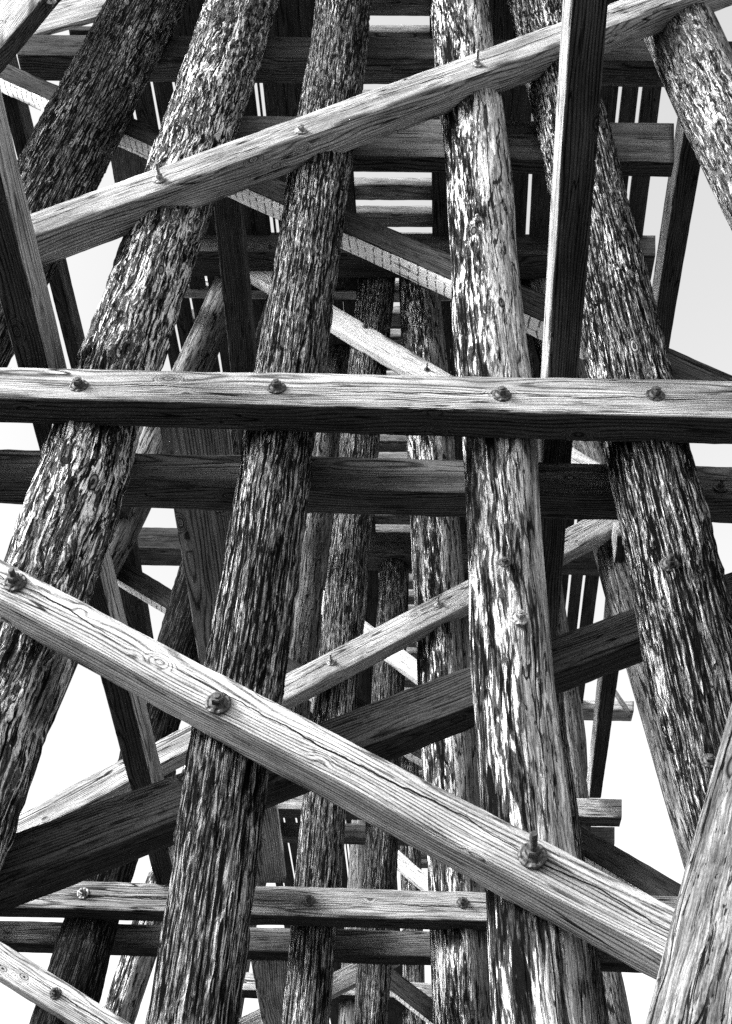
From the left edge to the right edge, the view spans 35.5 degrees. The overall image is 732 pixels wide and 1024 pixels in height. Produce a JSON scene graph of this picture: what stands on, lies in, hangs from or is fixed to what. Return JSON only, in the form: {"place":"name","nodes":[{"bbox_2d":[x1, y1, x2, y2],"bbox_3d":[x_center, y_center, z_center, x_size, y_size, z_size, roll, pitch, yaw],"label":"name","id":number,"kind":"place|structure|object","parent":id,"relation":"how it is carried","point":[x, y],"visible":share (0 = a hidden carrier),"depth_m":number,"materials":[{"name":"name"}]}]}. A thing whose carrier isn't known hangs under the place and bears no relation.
{"place":"outdoors","nodes":[
{"label":"outdoors","id":0,"kind":"place"},
{"bbox_2d":[69,26,91,34],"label":"plank","id":1,"kind":"object","parent":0,"point":[82,30],"visible":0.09,"depth_m":16.19,"materials":[{"name":"grey wood"}]},
{"bbox_2d":[191,309,400,328],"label":"sash beam","id":2,"kind":"structure","parent":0,"point":[395,327],"depth_m":20.03,"materials":[{"name":"grey wood"}]},
{"bbox_2d":[239,964,399,1023],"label":"cross brace","id":3,"kind":"object","parent":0,"point":[344,979],"visible":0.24,"depth_m":13.83,"materials":[{"name":"grey wood"}]},
{"bbox_2d":[390,968,432,1023],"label":"cross brace","id":4,"kind":"object","parent":3,"relation":"attached to","point":[411,996],"visible":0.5,"depth_m":13.73,"materials":[{"name":"grey wood"}]},
{"bbox_2d":[0,6,731,1023],"label":"sky","id":5,"kind":"structure","parent":0,"point":[81,742],"materials":[{"name":"white"}]},
{"label":"ground","id":6,"kind":"structure","parent":0,"visible":0},
{"bbox_2d":[0,0,189,367],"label":"timber pile","id":7,"kind":"object","parent":6,"relation":"on","point":[75,137],"visible":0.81,"depth_m":8.02,"materials":[{"name":"wood"}]},
{"bbox_2d":[0,0,60,73],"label":"cross brace","id":8,"kind":"object","parent":7,"relation":"attached to","point":[21,21],"visible":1,"depth_m":8.16,"materials":[{"name":"wood"}]},
{"bbox_2d":[0,0,279,870],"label":"timber pile","id":9,"kind":"object","parent":6,"relation":"on","point":[65,527],"visible":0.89,"depth_m":5.71,"materials":[{"name":"wood"}]},
{"bbox_2d":[160,427,286,882],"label":"girt beam","id":10,"kind":"structure","parent":9,"relation":"attached to","point":[202,535],"depth_m":6.50,"materials":[{"name":"grey wood"}]},
{"bbox_2d":[214,197,256,454],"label":"girt beam","id":11,"kind":"structure","parent":9,"relation":"attached to","point":[234,265],"depth_m":9.61,"materials":[{"name":"black wood"}]},
{"bbox_2d":[0,560,674,979],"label":"cross brace","id":12,"kind":"object","parent":9,"relation":"attached to","point":[532,872],"visible":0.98,"depth_m":3.78,"materials":[{"name":"wood"}]},
{"bbox_2d":[0,368,731,443],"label":"sash beam","id":13,"kind":"structure","parent":9,"relation":"attached to","point":[626,410],"depth_m":5.28,"materials":[{"name":"wood"}]},
{"bbox_2d":[0,572,731,913],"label":"cross brace","id":14,"kind":"object","parent":9,"relation":"attached to","point":[64,852],"visible":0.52,"depth_m":4.43,"materials":[{"name":"black wood"}]},
{"bbox_2d":[0,449,731,522],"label":"sash beam","id":15,"kind":"structure","parent":9,"relation":"attached to","point":[416,487],"depth_m":5.64,"materials":[{"name":"wood"}]},
{"bbox_2d":[538,0,607,637],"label":"girt beam","id":16,"kind":"structure","parent":15,"relation":"attached to","point":[582,39],"depth_m":5.01,"materials":[{"name":"black wood"}]},
{"bbox_2d":[0,64,731,381],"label":"cross brace","id":17,"kind":"object","parent":9,"relation":"attached to","point":[410,258],"visible":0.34,"depth_m":7.34,"materials":[{"name":"grey wood"}]},
{"bbox_2d":[17,35,731,86],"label":"sash beam","id":18,"kind":"structure","parent":9,"relation":"attached to","point":[51,57],"depth_m":9.62,"materials":[{"name":"black wood"}]},
{"bbox_2d":[30,0,731,266],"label":"cross brace","id":19,"kind":"object","parent":9,"relation":"attached to","point":[85,222],"visible":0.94,"depth_m":7.38,"materials":[{"name":"wood"}]},
{"bbox_2d":[58,276,226,709],"bbox_3d":[-2.999,1.937,10.113,0.492,15.319,0.473,6,-47,7],"label":"timber pile","id":20,"kind":"object","parent":6,"relation":"on","point":[202,345],"visible":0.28,"depth_m":13.91,"materials":[{"name":"grey wood"}]},
{"bbox_2d":[1,56,84,368],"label":"girt beam","id":21,"kind":"structure","parent":20,"relation":"attached to","point":[19,118],"depth_m":12.26,"materials":[{"name":"grey wood"}]},
{"bbox_2d":[33,0,105,34],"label":"plank","id":22,"kind":"object","parent":21,"relation":"attached to","point":[64,15],"visible":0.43,"depth_m":11.23,"materials":[{"name":"grey wood"}]},
{"bbox_2d":[118,507,175,778],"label":"girt beam","id":23,"kind":"structure","parent":20,"relation":"attached to","point":[137,612],"depth_m":12.68,"materials":[{"name":"black wood"}]},
{"bbox_2d":[104,765,184,1023],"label":"timber pile","id":24,"kind":"object","parent":6,"relation":"on","point":[131,977],"visible":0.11,"depth_m":13.14,"materials":[{"name":"grey wood"}]},
{"bbox_2d":[137,527,598,575],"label":"cap beam","id":25,"kind":"structure","parent":24,"relation":"on","point":[159,546],"depth_m":18.11,"materials":[{"name":"grey wood"}]},
{"bbox_2d":[29,295,267,1023],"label":"timber pile","id":26,"kind":"object","parent":6,"relation":"on","point":[80,956],"visible":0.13,"depth_m":8.63,"materials":[{"name":"grey wood"}]},
{"bbox_2d":[0,942,129,1023],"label":"cross brace","id":27,"kind":"object","parent":26,"relation":"attached to","point":[42,988],"visible":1,"depth_m":8.06,"materials":[{"name":"wood"}]},
{"bbox_2d":[111,147,146,182],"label":"girt beam","id":28,"kind":"structure","parent":26,"relation":"attached to","point":[126,164],"depth_m":12.02,"materials":[{"name":"black wood"}]},
{"bbox_2d":[0,921,640,972],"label":"sash beam","id":29,"kind":"structure","parent":26,"relation":"attached to","point":[377,947],"depth_m":8.87,"materials":[{"name":"black wood"}]},
{"bbox_2d":[251,960,287,1023],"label":"girt beam","id":30,"kind":"structure","parent":29,"relation":"attached to","point":[270,979],"depth_m":9.62,"materials":[{"name":"grey wood"}]},
{"bbox_2d":[0,881,677,930],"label":"sash beam","id":31,"kind":"structure","parent":26,"relation":"attached to","point":[348,907],"depth_m":8.54,"materials":[{"name":"wood"}]},
{"bbox_2d":[0,88,173,883],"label":"girt beam","id":32,"kind":"structure","parent":31,"relation":"attached to","point":[28,312],"depth_m":5.70,"materials":[{"name":"grey wood"}]},
{"bbox_2d":[116,562,680,896],"bbox_3d":[-0.171,1.803,10.582,7.536,0.241,0.128,26,-41,26],"label":"cross brace","id":33,"kind":"object","parent":26,"relation":"attached to","point":[608,858],"visible":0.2,"depth_m":9.41,"materials":[{"name":"grey wood"}]},
{"bbox_2d":[239,960,250,1017],"bbox_3d":[-2.337,9.098,16.358,0.461,14.636,0.456,4,-47,4],"label":"timber pile","id":34,"kind":"object","parent":6,"relation":"on","point":[242,1000],"visible":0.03,"depth_m":17.85,"materials":[{"name":"grey wood"}]},
{"bbox_2d":[145,0,371,1023],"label":"timber pile","id":35,"kind":"object","parent":6,"relation":"on","point":[202,954],"visible":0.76,"depth_m":4.69,"materials":[{"name":"grey wood"}]},
{"bbox_2d":[243,557,328,983],"bbox_3d":[-1.645,5.549,13.194,0.506,14.943,0.494,5,-47,6],"label":"timber pile","id":36,"kind":"object","parent":6,"relation":"on","point":[260,884],"visible":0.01,"depth_m":16.84,"materials":[{"name":"grey wood"}]},
{"bbox_2d":[282,277,395,1023],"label":"timber pile","id":37,"kind":"object","parent":6,"relation":"on","point":[311,950],"visible":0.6,"depth_m":10.18,"materials":[{"name":"grey wood"}]},
{"bbox_2d":[338,820,365,1023],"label":"timber pile","id":38,"kind":"object","parent":6,"relation":"on","point":[355,880],"visible":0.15,"depth_m":19.25,"materials":[{"name":"grey wood"}]},
{"bbox_2d":[353,558,408,1023],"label":"timber pile","id":39,"kind":"object","parent":6,"relation":"on","point":[372,994],"visible":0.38,"depth_m":14.34,"materials":[{"name":"grey wood"}]},
{"bbox_2d":[321,591,417,684],"bbox_3d":[0.267,1.950,16.573,5.032,0.317,0.199,33,-37,31],"label":"cross brace","id":40,"kind":"object","parent":39,"relation":"attached to","point":[404,662],"visible":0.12,"depth_m":16.34,"materials":[{"name":"wood"}]},
{"bbox_2d":[400,756,425,1023],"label":"timber pile","id":41,"kind":"object","parent":6,"relation":"on","point":[413,973],"visible":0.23,"depth_m":19.08,"materials":[{"name":"grey wood"}]},
{"bbox_2d":[242,972,431,1005],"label":"sash beam","id":42,"kind":"structure","parent":41,"relation":"attached to","point":[249,989],"depth_m":17.73,"materials":[{"name":"wood"}]},
{"bbox_2d":[397,850,427,890],"bbox_3d":[1.108,6.272,18.946,3.070,0.250,0.127,34,-37,31],"label":"cross brace","id":43,"kind":"object","parent":41,"relation":"attached to","point":[412,873],"visible":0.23,"depth_m":19.12,"materials":[{"name":"white wood"}]},
{"bbox_2d":[399,278,491,1023],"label":"timber pile","id":44,"kind":"object","parent":6,"relation":"on","point":[460,983],"visible":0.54,"depth_m":10.36,"materials":[{"name":"grey wood"}]},
{"bbox_2d":[16,520,612,832],"bbox_3d":[-0.091,1.270,10.339,7.466,0.283,0.278,-25,-42,-24],"label":"cross brace","id":45,"kind":"object","parent":44,"relation":"attached to","point":[340,664],"visible":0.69,"depth_m":10.22,"materials":[{"name":"wood"}]},
{"bbox_2d":[191,232,654,279],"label":"cap beam","id":46,"kind":"structure","parent":44,"relation":"on","point":[532,253],"depth_m":15.01,"materials":[{"name":"wood"}]},
{"bbox_2d":[135,82,293,886],"bbox_3d":[-2.253,2.004,20.615,0.241,0.112,37.044,-1,-47,3],"label":"deck plank","id":47,"kind":"object","parent":46,"relation":"on","point":[145,110],"visible":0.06,"depth_m":16.05,"materials":[{"name":"black wood"}]},
{"bbox_2d":[153,82,329,1023],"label":"deck plank","id":48,"kind":"object","parent":46,"relation":"on","point":[163,91],"visible":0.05,"depth_m":15.72,"materials":[{"name":"grey wood"}]},
{"bbox_2d":[173,14,337,1023],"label":"deck plank","id":49,"kind":"object","parent":46,"relation":"on","point":[180,29],"visible":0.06,"depth_m":16.41,"materials":[{"name":"black wood"}]},
{"bbox_2d":[183,0,339,1013],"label":"deck plank","id":50,"kind":"object","parent":46,"relation":"on","point":[192,11],"visible":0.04,"depth_m":13.30,"materials":[{"name":"black wood"}]},
{"bbox_2d":[202,0,343,968],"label":"deck plank","id":51,"kind":"object","parent":46,"relation":"on","point":[257,307],"visible":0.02,"depth_m":15.92,"materials":[{"name":"black wood"}]},
{"bbox_2d":[243,87,347,887],"bbox_3d":[-0.990,2.020,20.584,0.243,0.111,37.044,-1,-47,3],"label":"deck plank","id":52,"kind":"object","parent":46,"relation":"on","point":[261,225],"visible":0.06,"depth_m":15.08,"materials":[{"name":"black wood"}]},
{"bbox_2d":[257,83,348,869],"bbox_3d":[-0.814,2.023,20.579,0.027,0.110,37.035,-1,-47,3],"label":"deck plank","id":53,"kind":"object","parent":46,"relation":"on","point":[261,114],"visible":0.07,"depth_m":14.09,"materials":[{"name":"black wood"}]},
{"bbox_2d":[263,9,350,851],"bbox_3d":[-0.627,2.026,20.574,0.263,0.111,37.045,-1,-47,3],"label":"deck plank","id":54,"kind":"object","parent":46,"relation":"on","point":[275,99],"visible":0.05,"depth_m":13.94,"materials":[{"name":"black wood"}]},
{"bbox_2d":[277,0,358,696],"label":"deck plank","id":55,"kind":"object","parent":46,"relation":"on","point":[288,17],"visible":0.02,"depth_m":13.38,"materials":[{"name":"black wood"}]},
{"bbox_2d":[289,345,349,719],"bbox_3d":[-0.579,0.199,13.874,0.410,7.193,0.404,2,-47,3],"label":"timber post","id":56,"kind":"object","parent":55,"relation":"attached to","point":[303,650],"visible":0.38,"depth_m":13.19,"materials":[{"name":"grey wood"}]},
{"bbox_2d":[298,0,396,1023],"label":"deck plank","id":57,"kind":"object","parent":46,"relation":"on","point":[306,9],"visible":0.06,"depth_m":16.30,"materials":[{"name":"black wood"}]},
{"bbox_2d":[341,171,402,1023],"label":"deck plank","id":58,"kind":"object","parent":46,"relation":"on","point":[373,576],"visible":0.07,"depth_m":19.64,"materials":[{"name":"grey wood"}]},
{"bbox_2d":[343,306,400,325],"bbox_3d":[0.435,-2.788,16.267,1.591,0.230,0.209,1,-47,1],"label":"deck tie","id":59,"kind":"object","parent":58,"relation":"on","point":[396,319],"visible":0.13,"depth_m":16.19,"materials":[{"name":"grey wood"}]},
{"bbox_2d":[386,372,397,374],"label":"deck tie","id":60,"kind":"object","parent":58,"relation":"on","point":[390,373],"visible":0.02,"depth_m":17.06,"materials":[{"name":"grey wood"}]},
{"bbox_2d":[375,514,409,524],"bbox_3d":[0.639,0.059,18.931,1.591,0.260,0.212,1,-47,1],"label":"deck tie","id":61,"kind":"object","parent":58,"relation":"on","point":[393,519],"visible":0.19,"depth_m":18.84,"materials":[{"name":"black wood"}]},
{"bbox_2d":[378,452,406,458],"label":"deck tie","id":62,"kind":"object","parent":58,"relation":"on","point":[394,455],"visible":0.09,"depth_m":18.09,"materials":[{"name":"grey wood"}]},
{"bbox_2d":[354,177,431,199],"bbox_3d":[0.368,-4.223,14.948,1.591,0.243,0.213,1,-47,1],"label":"deck tie","id":63,"kind":"object","parent":58,"relation":"on","point":[371,188],"visible":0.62,"depth_m":14.87,"materials":[{"name":"grey wood"}]},
{"bbox_2d":[379,434,406,451],"bbox_3d":[0.555,-1.084,17.871,1.591,0.257,0.210,1,-47,1],"label":"deck tie","id":64,"kind":"object","parent":58,"relation":"on","point":[392,443],"visible":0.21,"depth_m":17.78,"materials":[{"name":"grey wood"}]},
{"bbox_2d":[375,524,410,532],"bbox_3d":[0.654,0.350,19.190,1.591,0.231,0.209,1,-47,1],"label":"deck tie","id":65,"kind":"object","parent":58,"relation":"on","point":[395,528],"visible":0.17,"depth_m":19.12,"materials":[{"name":"grey wood"}]},
{"bbox_2d":[354,171,431,172],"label":"deck tie","id":66,"kind":"object","parent":58,"relation":"on","point":[388,171],"visible":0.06,"depth_m":14.66,"materials":[{"name":"grey wood"}]},
{"bbox_2d":[356,205,431,226],"bbox_3d":[0.371,-3.933,15.208,1.591,0.233,0.209,1,-47,1],"label":"deck tie","id":67,"kind":"object","parent":58,"relation":"on","point":[403,216],"visible":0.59,"depth_m":15.12,"materials":[{"name":"grey wood"}]},
{"bbox_2d":[390,329,400,344],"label":"deck tie","id":68,"kind":"object","parent":58,"relation":"on","point":[395,335],"visible":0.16,"depth_m":16.44,"materials":[{"name":"grey wood"}]},
{"bbox_2d":[378,573,412,588],"bbox_3d":[0.708,1.203,19.991,1.591,0.246,0.209,1,-47,1],"label":"deck tie","id":69,"kind":"object","parent":58,"relation":"on","point":[410,581],"visible":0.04,"depth_m":19.90,"materials":[{"name":"grey wood"}]},
{"bbox_2d":[369,25,429,38],"bbox_3d":[0.261,-5.655,13.626,1.591,0.260,0.209,1,-47,1],"label":"deck tie","id":70,"kind":"object","parent":58,"relation":"on","point":[402,31],"visible":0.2,"depth_m":13.50,"materials":[{"name":"grey wood"}]},
{"bbox_2d":[370,0,429,15],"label":"deck tie","id":71,"kind":"object","parent":58,"relation":"on","point":[400,8],"visible":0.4,"depth_m":13.27,"materials":[{"name":"black wood"}]},
{"bbox_2d":[250,271,599,463],"bbox_3d":[0.160,-2.049,13.884,0.380,8.152,0.218,-33,-38,-30],"label":"cross brace","id":72,"kind":"object","parent":46,"relation":"attached to","point":[385,351],"visible":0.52,"depth_m":13.84,"materials":[{"name":"wood"}]},
{"bbox_2d":[429,0,450,374],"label":"deck plank","id":73,"kind":"object","parent":46,"relation":"on","point":[440,227],"visible":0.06,"depth_m":14.97,"materials":[{"name":"black wood"}]},
{"bbox_2d":[408,589,413,604],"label":"deck tie","id":74,"kind":"object","parent":73,"relation":"on","point":[411,597],"visible":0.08,"depth_m":20.17,"materials":[{"name":"grey wood"}]},
{"bbox_2d":[406,647,416,658],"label":"deck tie","id":75,"kind":"object","parent":73,"relation":"on","point":[411,651],"visible":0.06,"depth_m":21.22,"materials":[{"name":"grey wood"}]},
{"bbox_2d":[399,850,426,858],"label":"deck tie","id":76,"kind":"object","parent":73,"relation":"on","point":[423,856],"visible":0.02,"depth_m":25.98,"materials":[{"name":"black wood"}]},
{"bbox_2d":[400,232,431,233],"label":"deck tie","id":77,"kind":"object","parent":73,"relation":"on","point":[415,233],"visible":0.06,"depth_m":15.45,"materials":[{"name":"grey wood"}]},
{"bbox_2d":[419,770,422,778],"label":"deck tie","id":78,"kind":"object","parent":73,"relation":"on","point":[420,774],"visible":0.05,"depth_m":23.86,"materials":[{"name":"grey wood"}]},
{"bbox_2d":[421,859,427,867],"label":"deck tie","id":79,"kind":"object","parent":73,"relation":"on","point":[424,863],"visible":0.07,"depth_m":26.25,"materials":[{"name":"black wood"}]},
{"bbox_2d":[451,302,465,580],"bbox_3d":[1.641,2.056,20.517,0.251,0.113,37.044,-1,-47,3],"label":"deck plank","id":80,"kind":"object","parent":46,"relation":"on","point":[458,451],"visible":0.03,"depth_m":17.59,"materials":[{"name":"black wood"}]},
{"bbox_2d":[404,677,417,687],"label":"deck tie","id":81,"kind":"object","parent":80,"relation":"on","point":[409,683],"visible":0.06,"depth_m":21.76,"materials":[{"name":"grey wood"}]},
{"bbox_2d":[465,0,493,646],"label":"deck plank","id":82,"kind":"object","parent":46,"relation":"on","point":[491,4],"depth_m":13.24,"materials":[{"name":"black wood"}]},
{"bbox_2d":[493,0,513,120],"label":"deck plank","id":83,"kind":"object","parent":46,"relation":"on","point":[503,27],"visible":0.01,"depth_m":13.30,"materials":[{"name":"black wood"}]},
{"bbox_2d":[511,31,530,236],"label":"deck plank","id":84,"kind":"object","parent":46,"relation":"on","point":[521,110],"visible":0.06,"depth_m":14.58,"materials":[{"name":"black wood"}]},
{"bbox_2d":[529,174,549,377],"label":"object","id":85,"kind":"structure","parent":46,"relation":"on","point":[539,211],"depth_m":14.88,"materials":[{"name":"grey wood"}]},
{"bbox_2d":[581,700,633,720],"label":"cap beam","id":86,"kind":"structure","parent":85,"relation":"attached to","point":[619,713],"depth_m":21.83,"materials":[{"name":"grey wood"}]},
{"bbox_2d":[539,195,550,377],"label":"deck plank","id":87,"kind":"object","parent":46,"relation":"on","point":[548,236],"visible":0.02,"depth_m":15.07,"materials":[{"name":"grey wood"}]},
{"bbox_2d":[562,0,618,607],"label":"deck plank","id":88,"kind":"object","parent":46,"relation":"on","point":[609,96],"visible":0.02,"depth_m":13.89,"materials":[{"name":"grey wood"}]},
{"bbox_2d":[567,39,643,630],"bbox_3d":[3.677,2.083,20.467,0.194,0.110,37.042,-1,-47,3],"label":"deck plank","id":89,"kind":"object","parent":46,"relation":"on","point":[628,105],"visible":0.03,"depth_m":14.57,"materials":[{"name":"black wood"}]},
{"bbox_2d":[578,87,661,702],"bbox_3d":[3.935,2.086,20.461,0.228,0.111,37.043,-1,-47,3],"label":"deck plank","id":90,"kind":"object","parent":46,"relation":"on","point":[648,113],"visible":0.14,"depth_m":14.73,"materials":[{"name":"black wood"}]},
{"bbox_2d":[615,690,629,717],"bbox_3d":[4.813,3.573,21.557,0.075,0.763,0.086,-14,-45,-14],"label":"strut","id":91,"kind":"object","parent":90,"relation":"attached to","point":[624,706],"visible":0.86,"depth_m":21.48,"materials":[{"name":"grey wood"}]},
{"bbox_2d":[431,0,595,1023],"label":"timber pile","id":92,"kind":"object","parent":6,"relation":"on","point":[539,971],"visible":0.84,"depth_m":4.71,"materials":[{"name":"wood"}]},
{"bbox_2d":[520,279,608,1023],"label":"timber pile","id":93,"kind":"object","parent":6,"relation":"on","point":[600,1005],"visible":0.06,"depth_m":9.21,"materials":[{"name":"grey wood"}]},
{"bbox_2d":[560,585,631,1023],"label":"timber pile","id":94,"kind":"object","parent":6,"relation":"on","point":[618,1010],"visible":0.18,"depth_m":15.19,"materials":[{"name":"grey wood"}]},
{"bbox_2d":[523,278,690,869],"bbox_3d":[2.683,2.014,9.973,0.560,15.230,0.549,-2,-47,-2],"label":"timber pile","id":95,"kind":"object","parent":6,"relation":"on","point":[615,582],"visible":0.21,"depth_m":10.38,"materials":[{"name":"grey wood"}]},
{"bbox_2d":[184,279,450,300],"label":"cap beam","id":96,"kind":"structure","parent":95,"relation":"attached to","point":[261,294],"depth_m":15.80,"materials":[{"name":"grey wood"}]},
{"bbox_2d":[132,115,290,927],"bbox_3d":[-2.499,2.000,20.622,0.169,0.111,37.041,-1,-47,3],"label":"deck plank","id":97,"kind":"object","parent":96,"relation":"on","point":[173,352],"visible":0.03,"depth_m":16.55,"materials":[{"name":"grey wood"}]},
{"bbox_2d":[587,520,625,797],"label":"girt beam","id":98,"kind":"structure","parent":95,"relation":"attached to","point":[606,687],"depth_m":13.31,"materials":[{"name":"black wood"}]},
{"bbox_2d":[507,0,731,846],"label":"timber pile","id":99,"kind":"object","parent":6,"relation":"on","point":[682,600],"visible":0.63,"depth_m":4.98,"materials":[{"name":"wood"}]},
{"bbox_2d":[235,116,673,176],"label":"sash beam","id":100,"kind":"structure","parent":99,"relation":"attached to","point":[645,149],"depth_m":8.28,"materials":[{"name":"grey wood"}]},
{"bbox_2d":[644,2,731,229],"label":"timber pile","id":101,"kind":"object","parent":6,"relation":"on","point":[689,49],"visible":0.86,"depth_m":8.26,"materials":[{"name":"grey wood"}]},
{"bbox_2d":[652,118,699,347],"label":"girt beam","id":102,"kind":"structure","parent":101,"relation":"attached to","point":[682,182],"depth_m":9.25,"materials":[{"name":"grey wood"}]},
{"bbox_2d":[645,704,731,1023],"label":"leaning log","id":103,"kind":"object","parent":6,"relation":"on","point":[693,984],"visible":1,"depth_m":2.73,"materials":[{"name":"grey wood"}]},
{"bbox_3d":[1.460,5.589,13.117,0.494,14.876,0.492,-2,-47,-1],"label":"timber pile","id":104,"kind":"object","parent":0,"visible":0},
{"bbox_2d":[280,822,614,845],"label":"sash beam","id":105,"kind":"structure","parent":104,"relation":"attached to","point":[354,833],"depth_m":14.92,"materials":[{"name":"black wood"}]},
{"bbox_2d":[278,795,621,826],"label":"sash beam","id":106,"kind":"structure","parent":104,"relation":"attached to","point":[599,812],"depth_m":14.58,"materials":[{"name":"grey wood"}]}
]}

